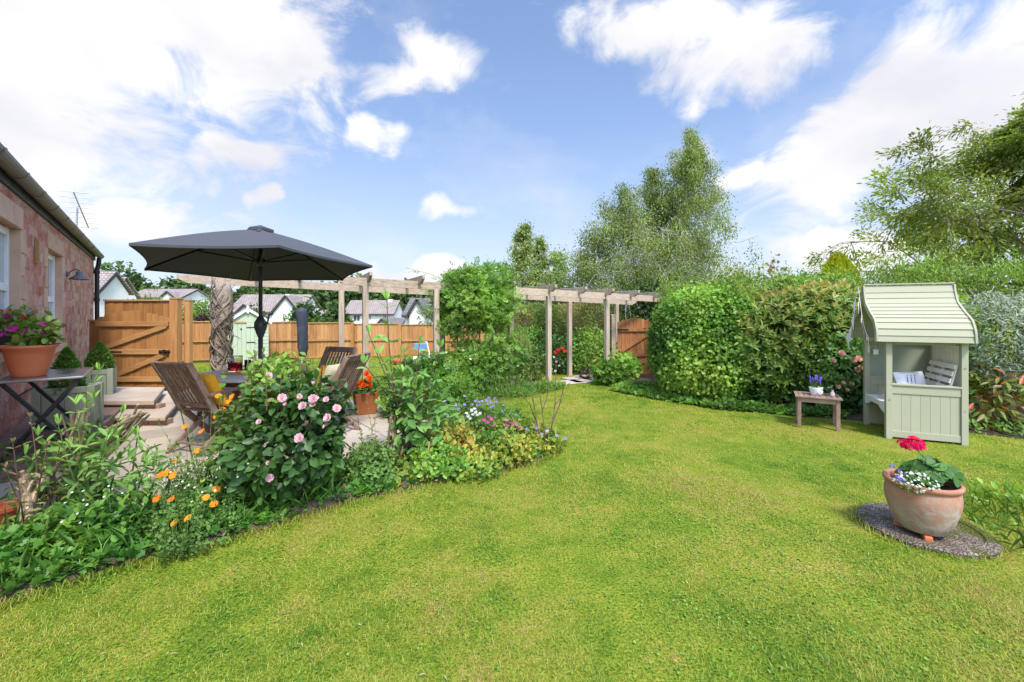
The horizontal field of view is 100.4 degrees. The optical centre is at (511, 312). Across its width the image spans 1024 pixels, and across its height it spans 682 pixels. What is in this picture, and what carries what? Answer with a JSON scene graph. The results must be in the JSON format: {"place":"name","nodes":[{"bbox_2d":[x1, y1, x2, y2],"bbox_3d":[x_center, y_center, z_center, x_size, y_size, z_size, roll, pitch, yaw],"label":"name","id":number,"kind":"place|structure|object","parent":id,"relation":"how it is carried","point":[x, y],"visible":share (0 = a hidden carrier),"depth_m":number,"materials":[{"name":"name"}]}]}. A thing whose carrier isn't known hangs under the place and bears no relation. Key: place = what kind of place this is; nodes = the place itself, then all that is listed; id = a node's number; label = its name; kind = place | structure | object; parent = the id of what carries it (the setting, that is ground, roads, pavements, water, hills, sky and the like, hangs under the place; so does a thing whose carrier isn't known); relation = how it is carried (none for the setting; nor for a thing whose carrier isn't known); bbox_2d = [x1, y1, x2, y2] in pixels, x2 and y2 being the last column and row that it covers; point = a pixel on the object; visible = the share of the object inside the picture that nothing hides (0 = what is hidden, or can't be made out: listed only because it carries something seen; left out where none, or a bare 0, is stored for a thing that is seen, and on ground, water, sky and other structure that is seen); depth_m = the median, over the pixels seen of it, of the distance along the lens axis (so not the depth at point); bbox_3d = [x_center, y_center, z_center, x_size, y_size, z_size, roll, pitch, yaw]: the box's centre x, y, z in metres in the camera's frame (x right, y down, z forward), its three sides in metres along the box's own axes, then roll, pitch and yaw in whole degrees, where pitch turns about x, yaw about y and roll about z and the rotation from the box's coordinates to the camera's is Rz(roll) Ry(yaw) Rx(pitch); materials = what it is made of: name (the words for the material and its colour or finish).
{"place":"outdoors","nodes":[
{"label":"outdoors","id":0,"kind":"place"},
{"bbox_2d":[49,408,89,507],"bbox_3d":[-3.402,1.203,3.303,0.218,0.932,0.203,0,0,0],"label":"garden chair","id":1,"kind":"object","parent":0,"point":[72,423],"visible":0.34,"depth_m":3.30,"materials":[{"name":"brown wood"}]},
{"bbox_2d":[0,389,440,518],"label":"patio paving","id":2,"kind":"structure","parent":0,"point":[174,431],"depth_m":5.04,"materials":[{"name":"beige stone"}]},
{"bbox_2d":[151,361,244,457],"bbox_3d":[-3.396,1.013,4.712,0.650,1.012,0.745,0,0,17],"label":"folding chair","id":3,"kind":"object","parent":2,"relation":"on","point":[163,370],"visible":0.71,"depth_m":4.54,"materials":[{"name":"brown wood"}]},
{"bbox_2d":[202,277,241,398],"bbox_3d":[-5.085,0.394,7.489,0.686,2.268,0.626,0,0,0],"label":"vine wrapped post","id":4,"kind":"object","parent":2,"relation":"on","point":[221,307],"visible":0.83,"depth_m":7.37,"materials":[{"name":"brown plant"}]},
{"bbox_2d":[186,368,308,437],"bbox_3d":[-3.200,1.137,5.430,1.680,0.725,1.080,0,0,-6],"label":"oval table","id":5,"kind":"object","parent":2,"relation":"on","point":[233,380],"visible":0.11,"depth_m":5.14,"materials":[{"name":"grey wood"}]},
{"bbox_2d":[129,225,372,435],"bbox_3d":[-3.315,0.193,5.501,2.509,2.615,4.651,0,0,-29],"label":"parasol","id":6,"kind":"object","parent":2,"relation":"on","point":[260,254],"visible":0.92,"depth_m":5.48,"materials":[{"name":"grey fabric"}]},
{"bbox_2d":[301,352,370,429],"bbox_3d":[-2.221,1.013,5.286,0.745,1.012,0.650,0,0,11],"label":"folding chair","id":7,"kind":"object","parent":2,"relation":"on","point":[352,375],"visible":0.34,"depth_m":5.22,"materials":[{"name":"brown wood"}]},
{"bbox_2d":[352,389,378,414],"bbox_3d":[-2.200,1.340,6.400,0.338,0.320,0.338,0,0,-29],"label":"square pot","id":8,"kind":"object","parent":2,"relation":"on","point":[359,401],"visible":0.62,"depth_m":6.27,"materials":[{"name":"ceramic"}]},
{"bbox_2d":[0,407,556,603],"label":"flower bed soil","id":9,"kind":"structure","parent":0,"point":[310,507],"depth_m":3.14,"materials":[{"name":"brown soil"}]},
{"bbox_2d":[16,470,56,524],"bbox_3d":[-3.313,1.364,2.971,0.181,0.535,0.283,0,0,-38],"label":"cut stump","id":10,"kind":"object","parent":9,"relation":"on","point":[24,479],"visible":0.44,"depth_m":2.93,"materials":[{"name":"beige wood"}]},
{"bbox_2d":[2,412,89,522],"bbox_3d":[-3.311,1.150,2.998,0.309,0.906,0.440,0,0,0],"label":"twiggy growth","id":11,"kind":"object","parent":9,"relation":"on","point":[37,489],"visible":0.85,"depth_m":2.94,"materials":[{"name":"brown plant"}]},
{"bbox_2d":[0,362,169,518],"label":"buddleia shoots","id":12,"kind":"object","parent":9,"relation":"on","point":[89,488],"visible":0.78,"depth_m":3.14,"materials":[{"name":"green plant"}]},
{"bbox_2d":[132,469,199,542],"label":"poppy plant","id":13,"kind":"object","parent":9,"relation":"on","point":[161,474],"visible":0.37,"depth_m":2.95,"materials":[{"name":"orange plant"}]},
{"bbox_2d":[129,403,234,497],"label":"wild stems","id":14,"kind":"object","parent":9,"relation":"on","point":[196,461],"visible":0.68,"depth_m":3.28,"materials":[{"name":"green plant"}]},
{"bbox_2d":[151,424,215,499],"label":"poppy plant","id":15,"kind":"object","parent":9,"relation":"on","point":[184,426],"visible":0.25,"depth_m":3.38,"materials":[{"name":"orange plant"}]},
{"bbox_2d":[145,491,228,564],"bbox_3d":[-2.156,1.419,2.834,0.445,0.365,0.434,0,0,-40],"label":"poppy plant","id":16,"kind":"object","parent":9,"relation":"on","point":[181,547],"visible":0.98,"depth_m":2.79,"materials":[{"name":"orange plant"}]},
{"bbox_2d":[177,478,249,531],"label":"poppy plant","id":17,"kind":"object","parent":9,"relation":"on","point":[213,503],"visible":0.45,"depth_m":3.07,"materials":[{"name":"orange plant"}]},
{"bbox_2d":[203,347,355,510],"bbox_3d":[-1.863,0.948,3.500,1.249,1.320,1.006,0,0,0],"label":"rose bush","id":18,"kind":"object","parent":9,"relation":"on","point":[282,395],"visible":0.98,"depth_m":3.31,"materials":[{"name":"green plant"}]},
{"bbox_2d":[335,436,406,493],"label":"border plant","id":19,"kind":"object","parent":9,"relation":"on","point":[351,459],"visible":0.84,"depth_m":3.84,"materials":[{"name":"green plant"}]},
{"bbox_2d":[356,290,459,465],"bbox_3d":[-1.037,0.711,4.448,0.999,1.872,0.847,0,0,0],"label":"buddleia","id":20,"kind":"object","parent":9,"relation":"on","point":[406,407],"visible":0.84,"depth_m":4.28,"materials":[{"name":"green plant"}]},
{"bbox_2d":[373,348,485,421],"bbox_3d":[-1.250,1.137,6.281,1.705,1.240,1.348,0,0,0],"label":"green shrub","id":21,"kind":"object","parent":9,"relation":"on","point":[453,376],"visible":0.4,"depth_m":6.15,"materials":[{"name":"green plant"}]},
{"bbox_2d":[408,439,472,482],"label":"border plant","id":22,"kind":"object","parent":9,"relation":"on","point":[446,472],"visible":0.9,"depth_m":4.01,"materials":[{"name":"green plant"}]},
{"bbox_2d":[424,418,485,464],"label":"yellow leaved plant","id":23,"kind":"object","parent":9,"relation":"on","point":[462,432],"visible":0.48,"depth_m":4.44,"materials":[{"name":"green plant"}]},
{"bbox_2d":[434,444,511,485],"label":"border plant","id":24,"kind":"object","parent":9,"relation":"on","point":[487,466],"visible":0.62,"depth_m":4.10,"materials":[{"name":"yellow plant"}]},
{"bbox_2d":[440,395,522,426],"bbox_3d":[-0.385,1.336,5.501,1.065,0.581,0.673,0,0,-20],"label":"cranesbill","id":25,"kind":"object","parent":9,"relation":"on","point":[491,407],"visible":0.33,"depth_m":5.43,"materials":[{"name":"green plant"}]},
{"bbox_2d":[461,430,541,467],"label":"yellow leaved plant","id":26,"kind":"object","parent":9,"relation":"on","point":[513,440],"visible":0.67,"depth_m":4.47,"materials":[{"name":"green plant"}]},
{"bbox_2d":[468,414,548,443],"bbox_3d":[-0.105,1.408,5.014,1.099,0.445,0.680,0,0,0],"label":"cranesbill","id":27,"kind":"object","parent":9,"relation":"on","point":[513,424],"visible":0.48,"depth_m":4.91,"materials":[{"name":"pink plant"}]},
{"bbox_2d":[524,425,567,452],"bbox_3d":[0.359,1.466,4.924,0.541,0.331,0.626,0,0,0],"label":"cranesbill","id":28,"kind":"object","parent":9,"relation":"on","point":[558,440],"visible":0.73,"depth_m":4.82,"materials":[{"name":"green plant"}]},
{"bbox_2d":[0,316,1023,681],"bbox_3d":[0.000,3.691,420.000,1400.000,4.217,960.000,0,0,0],"label":"lawn","id":29,"kind":"structure","parent":0,"point":[590,578],"depth_m":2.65,"materials":[{"name":"green plant"}]},
{"bbox_2d":[0,142,103,436],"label":"stone cottage","id":30,"kind":"structure","parent":29,"relation":"on","point":[30,209],"depth_m":6.08,"materials":[{"name":"stone"}]},
{"bbox_2d":[0,224,8,330],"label":"window","id":31,"kind":"structure","parent":30,"relation":"in","point":[4,231],"depth_m":5.12,"materials":[{"name":"white paint"}]},
{"bbox_2d":[0,407,120,483],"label":"bark strip","id":32,"kind":"object","parent":29,"relation":"on","point":[20,429],"visible":0.08,"depth_m":4.58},
{"bbox_2d":[0,367,93,462],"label":"folding metal table","id":33,"kind":"object","parent":32,"relation":"on","point":[78,375],"visible":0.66,"depth_m":4.04,"materials":[{"name":"metal"}]},
{"bbox_2d":[0,343,58,377],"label":"terracotta flower pot","id":34,"kind":"object","parent":33,"relation":"on","point":[28,361],"visible":0.97,"depth_m":4.02,"materials":[{"name":"ceramic"}]},
{"bbox_2d":[0,310,66,345],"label":"petunia plant","id":35,"kind":"object","parent":34,"relation":"in","point":[32,336],"visible":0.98,"depth_m":4.10,"materials":[{"name":"green plant"}]},
{"bbox_2d":[31,382,103,431],"bbox_3d":[-5.240,1.100,5.050,0.530,0.480,0.310,0,0,-29],"label":"wooden planter","id":36,"kind":"object","parent":32,"relation":"on","point":[40,403],"visible":0.63,"depth_m":4.96,"materials":[{"name":"wood"}]},
{"bbox_2d":[45,346,86,393],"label":"clipped box plant","id":37,"kind":"object","parent":36,"relation":"on","point":[66,353],"visible":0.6,"depth_m":5.00,"materials":[{"name":"green plant"}]},
{"bbox_2d":[53,404,150,501],"bbox_3d":[-3.350,1.159,3.445,0.794,0.866,0.236,0,0,7],"label":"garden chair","id":38,"kind":"object","parent":29,"relation":"on","point":[128,421],"visible":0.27,"depth_m":3.42,"materials":[{"name":"brown wood"}]},
{"bbox_2d":[100,271,134,316],"bbox_3d":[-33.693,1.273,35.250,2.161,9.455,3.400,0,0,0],"label":"white house","id":39,"kind":"structure","parent":29,"relation":"on","point":[114,285],"depth_m":35.13,"materials":[{"name":"white paint"}]},
{"bbox_2d":[100,260,157,291],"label":"broadleaf tree","id":40,"kind":"object","parent":29,"relation":"on","point":[137,280],"visible":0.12,"depth_m":84.25,"materials":[{"name":"green plant"}]},
{"bbox_2d":[103,299,168,316],"bbox_3d":[-7.835,0.638,8.940,1.430,1.824,0.090,0,0,0],"label":"board fence","id":41,"kind":"object","parent":29,"relation":"on","point":[159,307],"visible":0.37,"depth_m":8.94,"materials":[{"name":"brown wood"}]},
{"bbox_2d":[104,387,182,424],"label":"garden steps","id":42,"kind":"structure","parent":29,"relation":"on","point":[156,403],"depth_m":6.08,"materials":[{"name":"stone"}]},
{"bbox_2d":[85,367,116,394],"bbox_3d":[-6.260,1.105,6.500,0.310,0.510,0.310,0,0,-34],"label":"wooden planter","id":43,"kind":"object","parent":42,"relation":"on","point":[108,378],"visible":0.34,"depth_m":6.43,"materials":[{"name":"wood"}]},
{"bbox_2d":[83,341,115,369],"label":"clipped box plant","id":44,"kind":"object","parent":43,"relation":"on","point":[99,349],"visible":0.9,"depth_m":6.47,"materials":[{"name":"green plant"}]},
{"bbox_2d":[138,289,210,309],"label":"white house","id":45,"kind":"structure","parent":29,"relation":"on","point":[194,294],"depth_m":76.97,"materials":[{"name":"white paint"}]},
{"bbox_2d":[0,448,349,594],"bbox_3d":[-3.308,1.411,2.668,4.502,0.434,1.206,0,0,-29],"label":"ground cover","id":46,"kind":"object","parent":29,"relation":"on","point":[9,553],"visible":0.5,"depth_m":2.72,"materials":[{"name":"green plant"}]},
{"bbox_2d":[169,298,182,384],"bbox_3d":[-6.790,0.650,8.620,0.166,1.900,0.166,0,0,0],"label":"gate post","id":47,"kind":"object","parent":29,"relation":"on","point":[175,329],"visible":0.73,"depth_m":8.54,"materials":[{"name":"brown wood"}]},
{"bbox_2d":[95,311,169,387],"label":"garden gate","id":48,"kind":"structure","parent":47,"relation":"attached to","point":[136,343],"depth_m":8.59,"materials":[{"name":"brown wood"}]},
{"bbox_2d":[183,299,192,384],"bbox_3d":[-6.720,0.665,8.860,0.126,1.870,0.126,0,0,0],"label":"gate post","id":49,"kind":"object","parent":29,"relation":"on","point":[188,330],"visible":0.72,"depth_m":8.80,"materials":[{"name":"brown wood"}]},
{"bbox_2d":[182,321,210,360],"bbox_3d":[-9.771,0.908,13.716,1.653,1.264,0.090,0,0,-22],"label":"board fence","id":50,"kind":"object","parent":29,"relation":"on","point":[201,331],"visible":0.27,"depth_m":13.63,"materials":[{"name":"brown wood"}]},
{"bbox_2d":[227,305,271,365],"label":"garden shed","id":51,"kind":"structure","parent":29,"relation":"on","point":[244,319],"depth_m":12.56,"materials":[{"name":"wood"}]},
{"bbox_2d":[232,324,255,364],"bbox_3d":[-7.891,0.940,12.488,0.664,1.200,0.059,0,0,-34],"label":"door","id":52,"kind":"structure","parent":51,"relation":"in","point":[245,332],"depth_m":12.52,"materials":[{"name":"wood"}]},
{"bbox_2d":[233,294,320,322],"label":"white house","id":53,"kind":"structure","parent":29,"relation":"on","point":[276,305],"depth_m":60.67,"materials":[{"name":"white paint"}]},
{"bbox_2d":[269,321,298,358],"bbox_3d":[-8.121,0.935,14.391,1.672,1.259,0.090,0,0,-23],"label":"board fence","id":54,"kind":"object","parent":29,"relation":"on","point":[282,337],"visible":0.32,"depth_m":14.54,"materials":[{"name":"brown wood"}]},
{"bbox_2d":[294,307,310,364],"bbox_3d":[-6.492,0.720,13.200,0.480,1.760,0.480,0,0,0],"label":"wrapped parasol","id":55,"kind":"object","parent":29,"relation":"on","point":[301,314],"visible":0.9,"depth_m":13.08,"materials":[{"name":"fabric"}]},
{"bbox_2d":[304,322,350,358],"bbox_3d":[-6.521,0.973,15.066,1.561,1.254,0.090,0,0,-23],"label":"board fence","id":56,"kind":"object","parent":29,"relation":"on","point":[322,336],"visible":0.61,"depth_m":15.01,"materials":[{"name":"brown wood"}]},
{"bbox_2d":[345,299,403,346],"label":"white house","id":57,"kind":"structure","parent":29,"relation":"on","point":[377,311],"depth_m":73.07,"materials":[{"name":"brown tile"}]},
{"bbox_2d":[354,323,397,355],"bbox_3d":[-4.971,1.016,15.691,1.542,1.239,0.090,0,0,-21],"label":"board fence","id":58,"kind":"object","parent":29,"relation":"on","point":[379,328],"visible":0.48,"depth_m":15.73,"materials":[{"name":"brown wood"}]},
{"bbox_2d":[176,272,662,389],"bbox_3d":[-0.807,0.447,9.114,10.367,2.407,1.620,0,0,-27],"label":"pergola","id":59,"kind":"object","parent":29,"relation":"on","point":[365,284],"visible":0.58,"depth_m":8.82,"materials":[{"name":"beige wood"}]},
{"bbox_2d":[406,255,553,395],"bbox_3d":[-0.621,0.245,8.557,2.336,2.845,1.971,0,0,-43],"label":"climbing rose","id":60,"kind":"object","parent":59,"relation":"attached to","point":[485,307],"visible":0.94,"depth_m":8.29,"materials":[{"name":"green plant"}]},
{"bbox_2d":[401,298,439,323],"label":"white house","id":61,"kind":"structure","parent":29,"relation":"on","point":[410,314],"depth_m":45.20,"materials":[{"name":"white paint"}]},
{"bbox_2d":[402,324,439,354],"bbox_3d":[-3.446,1.056,16.316,1.515,1.219,0.090,0,0,-23],"label":"board fence","id":62,"kind":"object","parent":29,"relation":"on","point":[411,333],"visible":0.45,"depth_m":16.23,"materials":[{"name":"brown wood"}]},
{"bbox_2d":[334,423,556,501],"bbox_3d":[-0.570,1.450,4.684,1.590,0.382,2.932,0,0,37],"label":"ground cover","id":63,"kind":"object","parent":29,"relation":"on","point":[356,483],"visible":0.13,"depth_m":3.97,"materials":[{"name":"green plant"}]},
{"bbox_2d":[471,371,538,400],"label":"lavender clump","id":64,"kind":"object","parent":29,"relation":"on","point":[502,379],"visible":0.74,"depth_m":7.86,"materials":[{"name":"green plant"}]},
{"bbox_2d":[2,447,1023,681],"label":"clover","id":65,"kind":"object","parent":29,"relation":"on","point":[634,641],"visible":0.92,"depth_m":2.40,"materials":[{"name":"green plant"}]},
{"bbox_2d":[498,219,546,327],"bbox_3d":[0.175,-1.243,23.985,4.166,8.111,5.283,0,0,0],"label":"birch tree","id":66,"kind":"object","parent":29,"relation":"on","point":[522,235],"visible":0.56,"depth_m":23.72,"materials":[{"name":"green plant"}]},
{"bbox_2d":[480,379,569,397],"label":"edging plants","id":67,"kind":"object","parent":29,"relation":"on","point":[544,385],"visible":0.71,"depth_m":8.41,"materials":[{"name":"green plant"}]},
{"bbox_2d":[499,334,552,382],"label":"green shrub","id":68,"kind":"object","parent":29,"relation":"on","point":[539,363],"visible":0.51,"depth_m":9.71,"materials":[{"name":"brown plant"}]},
{"bbox_2d":[521,231,561,342],"bbox_3d":[1.306,-0.935,25.144,3.685,7.483,2.942,0,0,0],"label":"birch tree","id":69,"kind":"object","parent":29,"relation":"on","point":[540,242],"visible":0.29,"depth_m":24.75,"materials":[{"name":"green plant"}]},
{"bbox_2d":[481,301,625,369],"bbox_3d":[1.093,0.639,13.119,1.876,2.070,4.812,0,0,-45],"label":"mixed hedge","id":70,"kind":"object","parent":29,"relation":"on","point":[584,308],"visible":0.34,"depth_m":12.37,"materials":[{"name":"green plant"}]},
{"bbox_2d":[526,329,583,373],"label":"dahlia plant","id":71,"kind":"object","parent":29,"relation":"on","point":[563,365],"visible":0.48,"depth_m":11.06,"materials":[{"name":"green plant"}]},
{"bbox_2d":[560,322,616,374],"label":"green shrub","id":72,"kind":"object","parent":29,"relation":"on","point":[579,355],"visible":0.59,"depth_m":11.05,"materials":[{"name":"green plant"}]},
{"bbox_2d":[552,226,654,351],"bbox_3d":[3.886,-0.923,17.470,5.437,5.461,4.962,0,0,0],"label":"birch tree","id":73,"kind":"object","parent":29,"relation":"on","point":[589,260],"visible":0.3,"depth_m":17.14,"materials":[{"name":"green plant"}]},
{"bbox_2d":[519,179,712,346],"bbox_3d":[4.629,-1.728,17.625,8.290,7.174,9.909,0,0,-23],"label":"birch tree","id":74,"kind":"object","parent":29,"relation":"on","point":[623,223],"visible":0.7,"depth_m":16.55,"materials":[{"name":"green plant"}]},
{"bbox_2d":[599,268,666,339],"bbox_3d":[4.349,0.196,15.503,2.576,3.519,2.867,0,0,0],"label":"dark tree","id":75,"kind":"object","parent":29,"relation":"on","point":[644,306],"visible":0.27,"depth_m":14.80,"materials":[{"name":"green plant"}]},
{"bbox_2d":[576,163,722,333],"bbox_3d":[6.004,-2.314,18.514,7.445,8.255,6.972,0,0,0],"label":"birch tree","id":76,"kind":"object","parent":29,"relation":"on","point":[653,171],"visible":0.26,"depth_m":18.06,"materials":[{"name":"green plant"}]},
{"bbox_2d":[590,123,772,346],"bbox_3d":[7.189,-2.571,18.178,9.245,10.701,9.796,0,0,0],"label":"birch tree","id":77,"kind":"object","parent":29,"relation":"on","point":[689,169],"visible":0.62,"depth_m":17.06,"materials":[{"name":"green plant"}]},
{"bbox_2d":[794,391,842,431],"bbox_3d":[4.295,1.379,6.008,0.531,0.441,0.430,0,0,31],"label":"side table","id":78,"kind":"object","parent":29,"relation":"on","point":[823,398],"visible":0.91,"depth_m":5.91,"materials":[{"name":"brown wood"}]},
{"bbox_2d":[821,252,863,298],"bbox_3d":[8.556,0.007,11.277,2.341,3.186,2.238,0,0,0],"label":"gold conifer","id":79,"kind":"object","parent":29,"relation":"on","point":[840,260],"visible":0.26,"depth_m":11.01,"materials":[{"name":"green plant"}]},
{"bbox_2d":[802,92,1023,360],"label":"cherry tree","id":80,"kind":"object","parent":29,"relation":"on","point":[1002,149],"visible":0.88,"depth_m":9.43,"materials":[{"name":"green plant"}]},
{"bbox_2d":[850,282,977,445],"bbox_3d":[5.212,0.608,5.632,0.947,1.985,0.988,0,0,23],"label":"arbour seat","id":81,"kind":"object","parent":29,"relation":"on","point":[930,332],"visible":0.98,"depth_m":5.38,"materials":[{"name":"wood"}]},
{"bbox_2d":[856,503,1002,558],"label":"round stone slab","id":82,"kind":"structure","parent":29,"relation":"on","point":[963,539],"depth_m":2.97,"materials":[{"name":"grey gravel"}]},
{"bbox_2d":[882,468,965,541],"bbox_3d":[2.920,1.375,3.040,0.430,0.382,0.430,0,0,0],"label":"terracotta pot","id":83,"kind":"object","parent":82,"relation":"on","point":[928,514],"visible":0.84,"depth_m":2.91,"materials":[{"name":"ceramic"}]},
{"bbox_2d":[896,436,965,487],"bbox_3d":[2.946,1.044,3.042,0.460,0.357,0.352,0,0,0],"label":"pelargonium","id":84,"kind":"object","parent":83,"relation":"on","point":[934,469],"visible":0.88,"depth_m":2.97,"materials":[{"name":"green plant"}]},
{"bbox_2d":[963,475,1023,548],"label":"weed patch","id":85,"kind":"object","parent":29,"relation":"on","point":[989,495],"visible":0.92,"depth_m":3.31,"materials":[{"name":"green plant"}]},
{"bbox_2d":[0,0,1023,315],"label":"sky","id":86,"kind":"structure","parent":0,"point":[391,136],"materials":[{"name":"blue"}]},
{"bbox_2d":[610,373,1023,438],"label":"hedge soil","id":87,"kind":"structure","parent":0,"point":[855,416],"depth_m":6.55,"materials":[{"name":"brown soil"}]},
{"bbox_2d":[589,354,631,385],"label":"geranium clump","id":88,"kind":"object","parent":87,"relation":"on","point":[602,373],"visible":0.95,"depth_m":9.34,"materials":[{"name":"green plant"}]},
{"bbox_2d":[611,314,615,358],"bbox_3d":[2.620,0.825,11.040,0.116,1.550,0.116,0,0,0],"label":"gate post","id":89,"kind":"object","parent":87,"relation":"on","point":[613,328],"visible":0.73,"depth_m":10.99,"materials":[{"name":"beige wood"}]},
{"bbox_2d":[617,318,652,373],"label":"garden gate","id":90,"kind":"structure","parent":89,"relation":"attached to","point":[631,337],"depth_m":10.99,"materials":[{"name":"wood"}]},
{"bbox_2d":[609,380,792,413],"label":"edging plants","id":91,"kind":"object","parent":87,"relation":"on","point":[646,388],"visible":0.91,"depth_m":7.36,"materials":[{"name":"green plant"}]},
{"bbox_2d":[642,279,781,400],"bbox_3d":[3.709,0.580,8.042,2.484,2.480,2.430,0,0,0],"label":"ivy mound","id":92,"kind":"object","parent":87,"relation":"on","point":[671,367],"visible":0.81,"depth_m":7.42,"materials":[{"name":"green plant"}]},
{"bbox_2d":[695,278,867,405],"bbox_3d":[4.966,0.543,7.845,3.355,2.320,2.300,0,0,0],"label":"bronze shrub","id":93,"kind":"object","parent":87,"relation":"on","point":[781,388],"visible":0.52,"depth_m":7.03,"materials":[{"name":"green plant"}]},
{"bbox_2d":[785,402,849,418],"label":"edging plants","id":94,"kind":"object","parent":87,"relation":"on","point":[818,409],"visible":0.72,"depth_m":6.54,"materials":[{"name":"green plant"}]},
{"bbox_2d":[795,331,862,413],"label":"rose bush","id":95,"kind":"object","parent":87,"relation":"on","point":[850,400],"visible":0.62,"depth_m":6.58,"materials":[{"name":"green plant"}]},
{"bbox_2d":[655,242,1023,413],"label":"willow hedge","id":96,"kind":"object","parent":87,"relation":"on","point":[1009,271],"visible":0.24,"depth_m":7.52,"materials":[{"name":"green plant"}]},
{"bbox_2d":[933,284,1005,398],"bbox_3d":[6.662,0.623,6.729,1.773,2.224,1.383,0,0,0],"label":"laurel shrub","id":97,"kind":"object","parent":87,"relation":"on","point":[983,326],"visible":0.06,"depth_m":6.38,"materials":[{"name":"green plant"}]},
{"bbox_2d":[959,286,1023,413],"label":"silver shrub","id":98,"kind":"object","parent":87,"relation":"on","point":[1014,367],"visible":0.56,"depth_m":6.16,"materials":[{"name":"green plant"}]},
{"bbox_2d":[969,361,1023,431],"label":"pieris shrub","id":99,"kind":"object","parent":87,"relation":"on","point":[1014,396],"visible":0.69,"depth_m":5.82,"materials":[{"name":"green plant"}]},
{"bbox_2d":[969,413,1023,436],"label":"edging plants","id":100,"kind":"object","parent":87,"relation":"on","point":[998,421],"visible":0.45,"depth_m":5.66,"materials":[{"name":"green plant"}]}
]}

